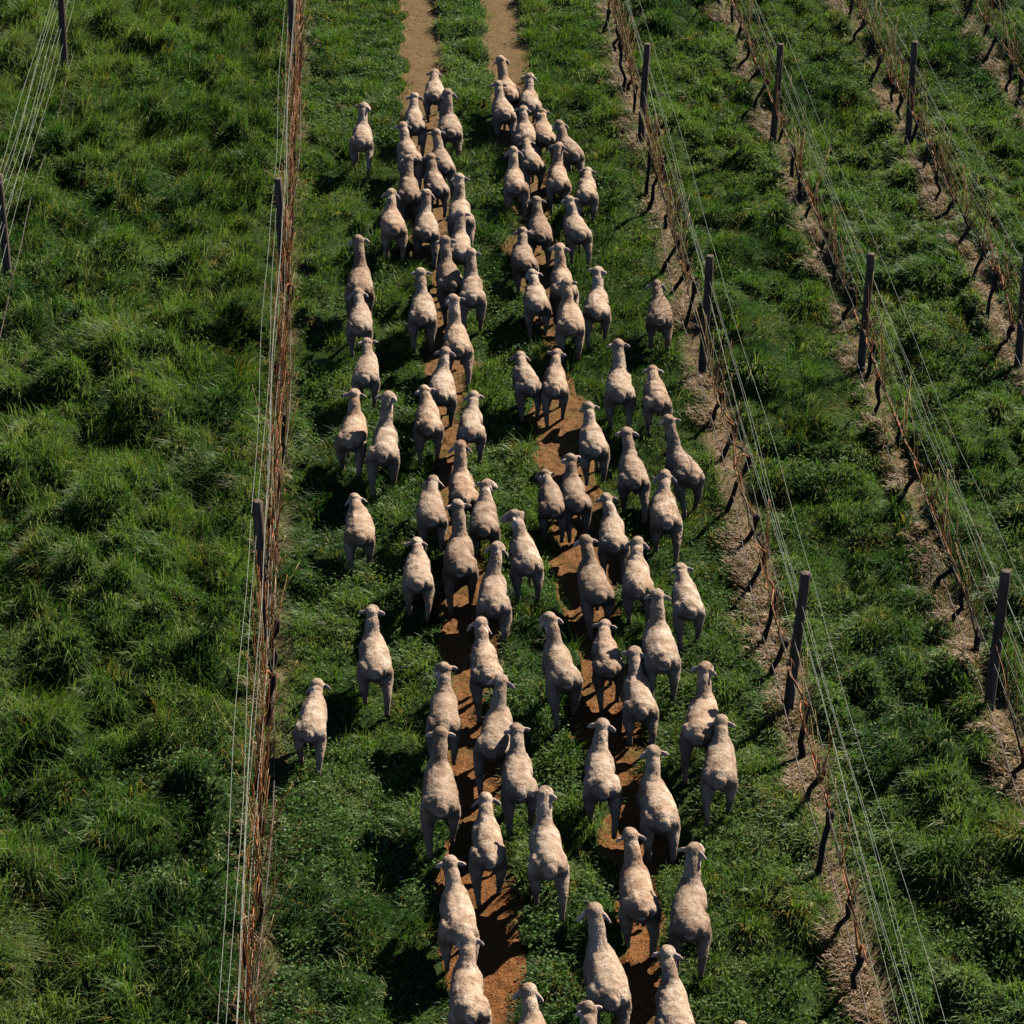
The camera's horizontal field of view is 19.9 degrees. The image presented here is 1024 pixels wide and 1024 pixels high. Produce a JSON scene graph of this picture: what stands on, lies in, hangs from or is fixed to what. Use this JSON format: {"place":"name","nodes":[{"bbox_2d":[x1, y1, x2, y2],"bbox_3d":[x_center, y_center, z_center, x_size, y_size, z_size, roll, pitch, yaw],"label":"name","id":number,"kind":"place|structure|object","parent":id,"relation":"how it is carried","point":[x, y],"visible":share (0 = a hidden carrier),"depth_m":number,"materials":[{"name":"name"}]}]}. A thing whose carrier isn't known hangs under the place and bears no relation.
{"place":"outdoors","nodes":[
{"label":"outdoors","id":0,"kind":"place"},
{"bbox_2d":[396,0,527,1023],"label":"dirt track","id":1,"kind":"structure","parent":0,"point":[500,967],"depth_m":36.55,"materials":[{"name":"soil"}]},
{"bbox_2d":[396,154,420,219],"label":"sheep","id":2,"kind":"object","parent":1,"relation":"on","point":[408,192],"visible":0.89,"depth_m":49.96},
{"bbox_2d":[404,92,426,157],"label":"sheep","id":3,"kind":"object","parent":1,"relation":"on","point":[414,119],"visible":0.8,"depth_m":53.10},
{"bbox_2d":[407,267,436,352],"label":"sheep","id":4,"kind":"object","parent":1,"relation":"on","point":[422,313],"visible":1,"depth_m":45.14},
{"bbox_2d":[412,189,439,269],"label":"sheep","id":5,"kind":"object","parent":1,"relation":"on","point":[426,229],"visible":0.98,"depth_m":48.38},
{"bbox_2d":[423,69,443,121],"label":"sheep","id":6,"kind":"object","parent":1,"relation":"on","point":[434,88],"visible":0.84,"depth_m":54.69},
{"bbox_2d":[422,152,449,217],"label":"sheep","id":7,"kind":"object","parent":1,"relation":"on","point":[435,184],"visible":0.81,"depth_m":50.32},
{"bbox_2d":[427,128,455,200],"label":"sheep","id":8,"kind":"object","parent":1,"relation":"on","point":[446,167],"visible":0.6,"depth_m":51.19},
{"bbox_2d":[428,346,457,426],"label":"sheep","id":9,"kind":"object","parent":1,"relation":"on","point":[442,383],"visible":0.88,"depth_m":42.80},
{"bbox_2d":[425,661,461,765],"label":"sheep","id":10,"kind":"object","parent":1,"relation":"on","point":[443,711],"visible":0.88,"depth_m":34.46},
{"bbox_2d":[434,235,462,325],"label":"sheep","id":11,"kind":"object","parent":1,"relation":"on","point":[449,278],"visible":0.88,"depth_m":46.27},
{"bbox_2d":[436,855,479,970],"bbox_3d":[-0.600,4.308,31.136,0.452,0.920,1.330,-2,27,-4],"label":"sheep","id":12,"kind":"object","parent":1,"relation":"on","point":[457,913],"visible":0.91,"depth_m":30.82},
{"bbox_2d":[443,293,473,390],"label":"sheep","id":13,"kind":"object","parent":1,"relation":"on","point":[457,341],"visible":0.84,"depth_m":44.14},
{"bbox_2d":[442,499,478,615],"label":"sheep","id":14,"kind":"object","parent":1,"relation":"on","point":[459,562],"visible":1,"depth_m":37.87},
{"bbox_2d":[447,172,475,246],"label":"sheep","id":15,"kind":"object","parent":1,"relation":"on","point":[459,201],"visible":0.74,"depth_m":49.03},
{"bbox_2d":[448,439,478,523],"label":"sheep","id":16,"kind":"object","parent":1,"relation":"on","point":[461,485],"visible":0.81,"depth_m":39.88},
{"bbox_2d":[467,616,503,724],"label":"sheep","id":17,"kind":"object","parent":1,"relation":"on","point":[486,666],"visible":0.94,"depth_m":35.40},
{"bbox_2d":[468,792,507,907],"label":"sheep","id":18,"kind":"object","parent":1,"relation":"on","point":[487,850],"visible":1,"depth_m":31.97},
{"bbox_2d":[475,541,511,647],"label":"sheep","id":19,"kind":"object","parent":1,"relation":"on","point":[493,601],"visible":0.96,"depth_m":36.98},
{"bbox_2d":[473,674,514,795],"bbox_3d":[-0.183,2.605,34.367,0.472,1.030,1.393,2,27,5],"label":"sheep","id":20,"kind":"object","parent":1,"relation":"on","point":[492,743],"visible":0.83,"depth_m":33.97},
{"bbox_2d":[0,0,1023,1023],"bbox_3d":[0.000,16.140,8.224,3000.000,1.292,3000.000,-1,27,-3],"label":"ground","id":21,"kind":"structure","parent":0,"point":[861,702],"depth_m":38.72,"materials":[{"name":"plant"}]},
{"bbox_2d":[0,173,11,281],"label":"vineyard post","id":22,"kind":"object","parent":21,"relation":"on","point":[6,258],"visible":0.73,"depth_m":47.16,"materials":[{"name":"grey wood"}]},
{"bbox_2d":[197,884,289,1023],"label":"grapevine","id":23,"kind":"object","parent":21,"relation":"on","point":[248,999],"visible":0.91,"depth_m":28.80,"materials":[{"name":"brown plant"}]},
{"bbox_2d":[212,695,276,854],"bbox_3d":[-2.959,3.148,32.427,0.710,1.994,2.242,-1,27,-3],"label":"grapevine","id":24,"kind":"object","parent":21,"relation":"on","point":[262,773],"visible":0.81,"depth_m":32.47,"materials":[{"name":"brown plant"}]},
{"bbox_2d":[252,499,271,640],"bbox_3d":[-3.146,0.908,36.866,0.176,2.361,0.150,-1,27,-3],"label":"vineyard post","id":25,"kind":"object","parent":21,"relation":"on","point":[258,518],"visible":0.62,"depth_m":36.55,"materials":[{"name":"grey wood"}]},
{"bbox_2d":[223,820,301,1011],"bbox_3d":[-2.612,4.437,29.945,0.582,1.951,1.960,4,27,8],"label":"grapevine","id":26,"kind":"object","parent":21,"relation":"on","point":[251,970],"visible":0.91,"depth_m":29.94,"materials":[{"name":"brown plant"}]},
{"bbox_2d":[236,734,292,934],"bbox_3d":[-2.628,3.781,31.012,0.608,2.150,2.593,-1,27,-3],"label":"grapevine","id":27,"kind":"object","parent":21,"relation":"on","point":[256,851],"visible":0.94,"depth_m":31.31,"materials":[{"name":"brown plant"}]},
{"bbox_2d":[238,639,296,790],"bbox_3d":[-2.781,2.356,33.828,0.661,2.133,2.588,-1,27,-3],"label":"grapevine","id":28,"kind":"object","parent":21,"relation":"on","point":[259,732],"visible":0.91,"depth_m":33.32,"materials":[{"name":"brown plant"}]},
{"bbox_2d":[247,416,288,557],"bbox_3d":[-3.231,-0.142,38.948,0.562,1.935,2.662,-1,27,-3],"label":"grapevine","id":29,"kind":"object","parent":21,"relation":"on","point":[279,452],"visible":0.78,"depth_m":38.96,"materials":[{"name":"brown plant"}]},
{"bbox_2d":[250,554,287,727],"bbox_3d":[-2.930,1.643,35.284,0.446,2.082,2.366,-1,27,-3],"label":"grapevine","id":30,"kind":"object","parent":21,"relation":"on","point":[270,673],"visible":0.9,"depth_m":35.29,"materials":[{"name":"brown plant"}]},
{"bbox_2d":[250,520,299,669],"bbox_3d":[-2.923,1.183,36.294,0.604,1.985,2.277,-1,27,-3],"label":"grapevine","id":31,"kind":"object","parent":21,"relation":"on","point":[277,628],"visible":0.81,"depth_m":36.52,"materials":[{"name":"brown plant"}]},
{"bbox_2d":[257,324,295,459],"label":"grapevine","id":32,"kind":"object","parent":21,"relation":"on","point":[284,420],"visible":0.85,"depth_m":41.56,"materials":[{"name":"brown plant"}]},
{"bbox_2d":[254,2,303,1016],"bbox_3d":[-3.478,-2.915,45.601,0.123,0.123,50.151,-1,27,-3],"label":"drip line","id":33,"kind":"object","parent":21,"relation":"on","point":[275,613],"visible":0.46,"depth_m":35.03,"materials":[{"name":"black plastic"}]},
{"bbox_2d":[292,678,330,776],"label":"sheep","id":34,"kind":"object","parent":21,"relation":"on","point":[310,727],"visible":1,"depth_m":34.30},
{"bbox_2d":[334,388,367,479],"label":"sheep","id":35,"kind":"object","parent":21,"relation":"on","point":[351,436],"visible":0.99,"depth_m":41.35},
{"bbox_2d":[343,493,374,574],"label":"sheep","id":36,"kind":"object","parent":21,"relation":"on","point":[359,532],"visible":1,"depth_m":38.77},
{"bbox_2d":[345,287,372,356],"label":"sheep","id":37,"kind":"object","parent":21,"relation":"on","point":[360,322],"visible":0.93,"depth_m":44.74},
{"bbox_2d":[344,234,374,319],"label":"sheep","id":38,"kind":"object","parent":21,"relation":"on","point":[359,276],"visible":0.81,"depth_m":46.06},
{"bbox_2d":[348,102,373,175],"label":"sheep","id":39,"kind":"object","parent":21,"relation":"on","point":[361,138],"visible":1,"depth_m":52.00},
{"bbox_2d":[351,337,380,407],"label":"sheep","id":40,"kind":"object","parent":21,"relation":"on","point":[366,372],"visible":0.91,"depth_m":43.13},
{"bbox_2d":[356,604,393,717],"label":"sheep","id":41,"kind":"object","parent":21,"relation":"on","point":[374,663],"visible":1,"depth_m":35.52},
{"bbox_2d":[365,390,399,499],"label":"sheep","id":42,"kind":"object","parent":21,"relation":"on","point":[383,450],"visible":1,"depth_m":40.79},
{"bbox_2d":[380,188,407,263],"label":"sheep","id":43,"kind":"object","parent":21,"relation":"on","point":[392,225],"visible":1,"depth_m":48.13},
{"bbox_2d":[393,121,423,190],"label":"sheep","id":44,"kind":"object","parent":21,"relation":"on","point":[406,145],"visible":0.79,"depth_m":51.55},
{"bbox_2d":[402,537,434,621],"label":"sheep","id":45,"kind":"object","parent":21,"relation":"on","point":[417,578],"visible":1,"depth_m":37.39},
{"bbox_2d":[413,384,443,466],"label":"sheep","id":46,"kind":"object","parent":21,"relation":"on","point":[428,423],"visible":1,"depth_m":41.67},
{"bbox_2d":[416,475,448,552],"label":"sheep","id":47,"kind":"object","parent":21,"relation":"on","point":[431,513],"visible":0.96,"depth_m":39.04},
{"bbox_2d":[420,726,460,860],"bbox_3d":[-0.825,3.138,33.032,0.468,1.037,1.435,-2,27,-3],"label":"sheep","id":48,"kind":"object","parent":21,"relation":"on","point":[439,798],"visible":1,"depth_m":32.66},
{"bbox_2d":[438,88,462,157],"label":"sheep","id":49,"kind":"object","parent":21,"relation":"on","point":[450,126],"visible":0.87,"depth_m":52.80},
{"bbox_2d":[450,209,470,272],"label":"sheep","id":50,"kind":"object","parent":21,"relation":"on","point":[462,244],"visible":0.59,"depth_m":47.38},
{"bbox_2d":[447,930,491,1023],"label":"sheep","id":51,"kind":"object","parent":21,"relation":"on","point":[469,1003],"visible":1,"depth_m":29.52},
{"bbox_2d":[456,390,486,464],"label":"sheep","id":52,"kind":"object","parent":21,"relation":"on","point":[471,428],"visible":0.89,"depth_m":41.66},
{"bbox_2d":[459,248,486,331],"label":"sheep","id":53,"kind":"object","parent":21,"relation":"on","point":[472,293],"visible":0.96,"depth_m":45.76},
{"bbox_2d":[468,478,500,560],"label":"sheep","id":54,"kind":"object","parent":21,"relation":"on","point":[484,524],"visible":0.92,"depth_m":38.81},
{"bbox_2d":[489,80,516,145],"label":"sheep","id":55,"kind":"object","parent":21,"relation":"on","point":[503,112],"visible":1,"depth_m":53.64},
{"bbox_2d":[0,0,1023,1023],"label":"clover","id":56,"kind":"object","parent":21,"relation":"on","point":[495,462],"visible":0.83,"depth_m":38.59,"materials":[{"name":"green plant"}]},
{"bbox_2d":[500,722,537,837],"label":"sheep","id":57,"kind":"object","parent":21,"relation":"on","point":[518,783],"visible":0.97,"depth_m":33.15},
{"bbox_2d":[500,509,543,601],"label":"sheep","id":58,"kind":"object","parent":21,"relation":"on","point":[525,558],"visible":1,"depth_m":37.81},
{"bbox_2d":[510,351,541,422],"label":"sheep","id":59,"kind":"object","parent":21,"relation":"on","point":[526,382],"visible":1,"depth_m":43.04},
{"bbox_2d":[512,982,545,1023],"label":"sheep","id":60,"kind":"object","parent":21,"relation":"on","point":[528,993],"visible":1,"depth_m":29.11},
{"bbox_2d":[523,269,551,340],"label":"sheep","id":61,"kind":"object","parent":21,"relation":"on","point":[536,301],"visible":1,"depth_m":45.74},
{"bbox_2d":[533,108,555,162],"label":"sheep","id":62,"kind":"object","parent":21,"relation":"on","point":[545,135],"visible":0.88,"depth_m":52.57},
{"bbox_2d":[527,785,569,921],"bbox_3d":[0.365,3.690,31.910,0.460,1.008,1.376,-2,27,-4],"label":"sheep","id":63,"kind":"object","parent":21,"relation":"on","point":[547,860],"visible":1,"depth_m":31.54},
{"bbox_2d":[535,469,567,542],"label":"sheep","id":64,"kind":"object","parent":21,"relation":"on","point":[551,505],"visible":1,"depth_m":39.53},
{"bbox_2d":[539,611,582,730],"bbox_3d":[0.554,1.884,35.447,0.472,0.998,1.378,-4,27,-8],"label":"sheep","id":65,"kind":"object","parent":21,"relation":"on","point":[562,673],"visible":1,"depth_m":35.07},
{"bbox_2d":[552,119,584,177],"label":"sheep","id":66,"kind":"object","parent":21,"relation":"on","point":[573,153],"visible":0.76,"depth_m":51.25},
{"bbox_2d":[555,278,584,363],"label":"sheep","id":67,"kind":"object","parent":21,"relation":"on","point":[570,322],"visible":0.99,"depth_m":44.70},
{"bbox_2d":[560,195,592,268],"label":"sheep","id":68,"kind":"object","parent":21,"relation":"on","point":[577,230],"visible":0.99,"depth_m":48.28},
{"bbox_2d":[574,167,598,222],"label":"sheep","id":69,"kind":"object","parent":21,"relation":"on","point":[586,193],"visible":0.94,"depth_m":50.04},
{"bbox_2d":[578,401,609,485],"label":"sheep","id":70,"kind":"object","parent":21,"relation":"on","point":[593,445],"visible":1,"depth_m":41.13},
{"bbox_2d":[582,266,611,351],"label":"sheep","id":71,"kind":"object","parent":21,"relation":"on","point":[596,307],"visible":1,"depth_m":45.23},
{"bbox_2d":[582,718,622,838],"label":"sheep","id":72,"kind":"object","parent":21,"relation":"on","point":[601,782],"visible":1,"depth_m":33.08},
{"bbox_2d":[576,902,631,1023],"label":"sheep","id":73,"kind":"object","parent":21,"relation":"on","point":[606,982],"visible":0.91,"depth_m":29.63},
{"bbox_2d":[603,338,635,428],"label":"sheep","id":74,"kind":"object","parent":21,"relation":"on","point":[619,389],"visible":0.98,"depth_m":42.56},
{"bbox_2d":[615,427,650,524],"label":"sheep","id":75,"kind":"object","parent":21,"relation":"on","point":[633,475],"visible":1,"depth_m":40.17},
{"bbox_2d":[621,536,654,624],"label":"sheep","id":76,"kind":"object","parent":21,"relation":"on","point":[637,583],"visible":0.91,"depth_m":37.39},
{"bbox_2d":[637,43,650,144],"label":"vineyard post","id":77,"kind":"object","parent":21,"relation":"on","point":[645,76],"visible":0.82,"depth_m":52.98,"materials":[{"name":"grey wood"}]},
{"bbox_2d":[642,365,672,440],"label":"sheep","id":78,"kind":"object","parent":21,"relation":"on","point":[657,399],"visible":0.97,"depth_m":42.18},
{"bbox_2d":[645,279,673,353],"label":"sheep","id":79,"kind":"object","parent":21,"relation":"on","point":[659,316],"visible":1,"depth_m":45.17},
{"bbox_2d":[642,588,680,701],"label":"sheep","id":80,"kind":"object","parent":21,"relation":"on","point":[660,651],"visible":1,"depth_m":35.35},
{"bbox_2d":[649,469,682,564],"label":"sheep","id":81,"kind":"object","parent":21,"relation":"on","point":[665,516],"visible":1,"depth_m":39.17},
{"bbox_2d":[659,414,704,518],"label":"sheep","id":82,"kind":"object","parent":21,"relation":"on","point":[683,467],"visible":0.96,"depth_m":40.33},
{"bbox_2d":[670,562,705,650],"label":"sheep","id":83,"kind":"object","parent":21,"relation":"on","point":[687,604],"visible":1,"depth_m":36.76},
{"bbox_2d":[668,842,711,979],"bbox_3d":[1.898,4.214,31.030,0.467,1.022,1.367,2,27,3],"label":"sheep","id":84,"kind":"object","parent":21,"relation":"on","point":[689,920],"visible":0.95,"depth_m":30.66},
{"bbox_2d":[678,661,717,785],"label":"sheep","id":85,"kind":"object","parent":21,"relation":"on","point":[696,731],"visible":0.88,"depth_m":33.95},
{"bbox_2d":[698,254,713,377],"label":"vineyard post","id":86,"kind":"object","parent":21,"relation":"on","point":[702,363],"visible":0.88,"depth_m":43.98,"materials":[{"name":"grey wood"}]},
{"bbox_2d":[700,714,738,826],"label":"sheep","id":87,"kind":"object","parent":21,"relation":"on","point":[719,771],"visible":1,"depth_m":33.17},
{"bbox_2d":[603,0,868,1023],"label":"drip line","id":88,"kind":"object","parent":21,"relation":"on","point":[747,570],"visible":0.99,"depth_m":37.79,"materials":[{"name":"black plastic"}]},
{"bbox_2d":[783,570,810,717],"bbox_3d":[3.408,1.769,35.196,0.283,2.364,0.138,-1,27,-3],"label":"vineyard post","id":89,"kind":"object","parent":21,"relation":"on","point":[797,637],"visible":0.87,"depth_m":35.03,"materials":[{"name":"grey wood"}]},
{"bbox_2d":[811,709,840,876],"bbox_3d":[3.482,3.179,32.306,0.242,2.048,1.999,1,27,2],"label":"grapevine","id":90,"kind":"object","parent":21,"relation":"on","point":[830,813],"visible":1,"depth_m":32.42,"materials":[{"name":"brown plant"}]},
{"bbox_2d":[839,840,869,998],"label":"grapevine","id":91,"kind":"object","parent":21,"relation":"on","point":[861,957],"visible":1,"depth_m":30.46,"materials":[{"name":"brown plant"}]},
{"bbox_2d":[856,252,874,375],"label":"vineyard post","id":92,"kind":"object","parent":21,"relation":"on","point":[862,347],"visible":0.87,"depth_m":44.07,"materials":[{"name":"grey wood"}]},
{"bbox_2d":[984,568,1010,711],"bbox_3d":[5.822,1.741,35.169,0.200,2.362,0.138,-1,27,-3],"label":"vineyard post","id":93,"kind":"object","parent":21,"relation":"on","point":[998,632],"visible":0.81,"depth_m":35.01,"materials":[{"name":"grey wood"}]},
{"bbox_2d":[720,1,1023,815],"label":"drip line","id":94,"kind":"object","parent":93,"relation":"attached to","point":[885,444],"visible":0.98,"depth_m":42.64,"materials":[{"name":"black plastic"}]},
{"bbox_2d":[480,0,696,1023],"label":"dirt track","id":95,"kind":"structure","parent":0,"point":[559,441],"depth_m":38.72,"materials":[{"name":"soil"}]},
{"bbox_2d":[493,55,519,123],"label":"sheep","id":96,"kind":"object","parent":95,"relation":"on","point":[511,91],"visible":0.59,"depth_m":54.65},
{"bbox_2d":[503,146,529,218],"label":"sheep","id":97,"kind":"object","parent":95,"relation":"on","point":[515,185],"visible":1,"depth_m":50.22},
{"bbox_2d":[511,227,538,291],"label":"sheep","id":98,"kind":"object","parent":95,"relation":"on","point":[523,260],"visible":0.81,"depth_m":47.27},
{"bbox_2d":[514,105,537,166],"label":"sheep","id":99,"kind":"object","parent":95,"relation":"on","point":[524,128],"visible":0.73,"depth_m":52.59},
{"bbox_2d":[518,138,544,197],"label":"sheep","id":100,"kind":"object","parent":95,"relation":"on","point":[531,163],"visible":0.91,"depth_m":51.36},
{"bbox_2d":[527,196,552,270],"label":"sheep","id":101,"kind":"object","parent":95,"relation":"on","point":[539,228],"visible":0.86,"depth_m":48.34},
{"bbox_2d":[540,348,569,427],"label":"sheep","id":102,"kind":"object","parent":95,"relation":"on","point":[555,385],"visible":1,"depth_m":42.97},
{"bbox_2d":[545,142,571,213],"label":"sheep","id":103,"kind":"object","parent":95,"relation":"on","point":[558,181],"visible":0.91,"depth_m":50.41},
{"bbox_2d":[548,242,578,323],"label":"sheep","id":104,"kind":"object","parent":95,"relation":"on","point":[560,271],"visible":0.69,"depth_m":46.28},
{"bbox_2d":[560,453,592,542],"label":"sheep","id":105,"kind":"object","parent":95,"relation":"on","point":[577,501],"visible":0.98,"depth_m":39.66},
{"bbox_2d":[573,534,614,640],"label":"sheep","id":106,"kind":"object","parent":95,"relation":"on","point":[596,590],"visible":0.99,"depth_m":37.30},
{"bbox_2d":[591,619,625,713],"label":"sheep","id":107,"kind":"object","parent":95,"relation":"on","point":[608,663],"visible":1,"depth_m":35.66},
{"bbox_2d":[595,493,630,585],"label":"sheep","id":108,"kind":"object","parent":95,"relation":"on","point":[613,540],"visible":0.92,"depth_m":38.60},
{"bbox_2d":[616,827,661,958],"bbox_3d":[1.335,4.087,31.485,0.471,0.985,1.383,-2,27,-3],"label":"sheep","id":109,"kind":"object","parent":95,"relation":"on","point":[639,903],"visible":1,"depth_m":31.09},
{"bbox_2d":[620,645,658,746],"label":"sheep","id":110,"kind":"object","parent":95,"relation":"on","point":[639,703],"visible":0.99,"depth_m":34.77},
{"bbox_2d":[636,744,680,863],"bbox_3d":[1.604,3.318,33.016,0.473,0.986,1.392,-3,27,-6],"label":"sheep","id":111,"kind":"object","parent":95,"relation":"on","point":[657,809],"visible":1,"depth_m":32.63},
{"bbox_2d":[651,945,694,1023],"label":"sheep","id":112,"kind":"object","parent":95,"relation":"on","point":[672,1005],"visible":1,"depth_m":29.52},
{"bbox_2d":[218,0,1023,1023],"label":"dry grass","id":113,"kind":"structure","parent":0,"point":[844,956],"depth_m":39.36,"materials":[{"name":"beige plant"}]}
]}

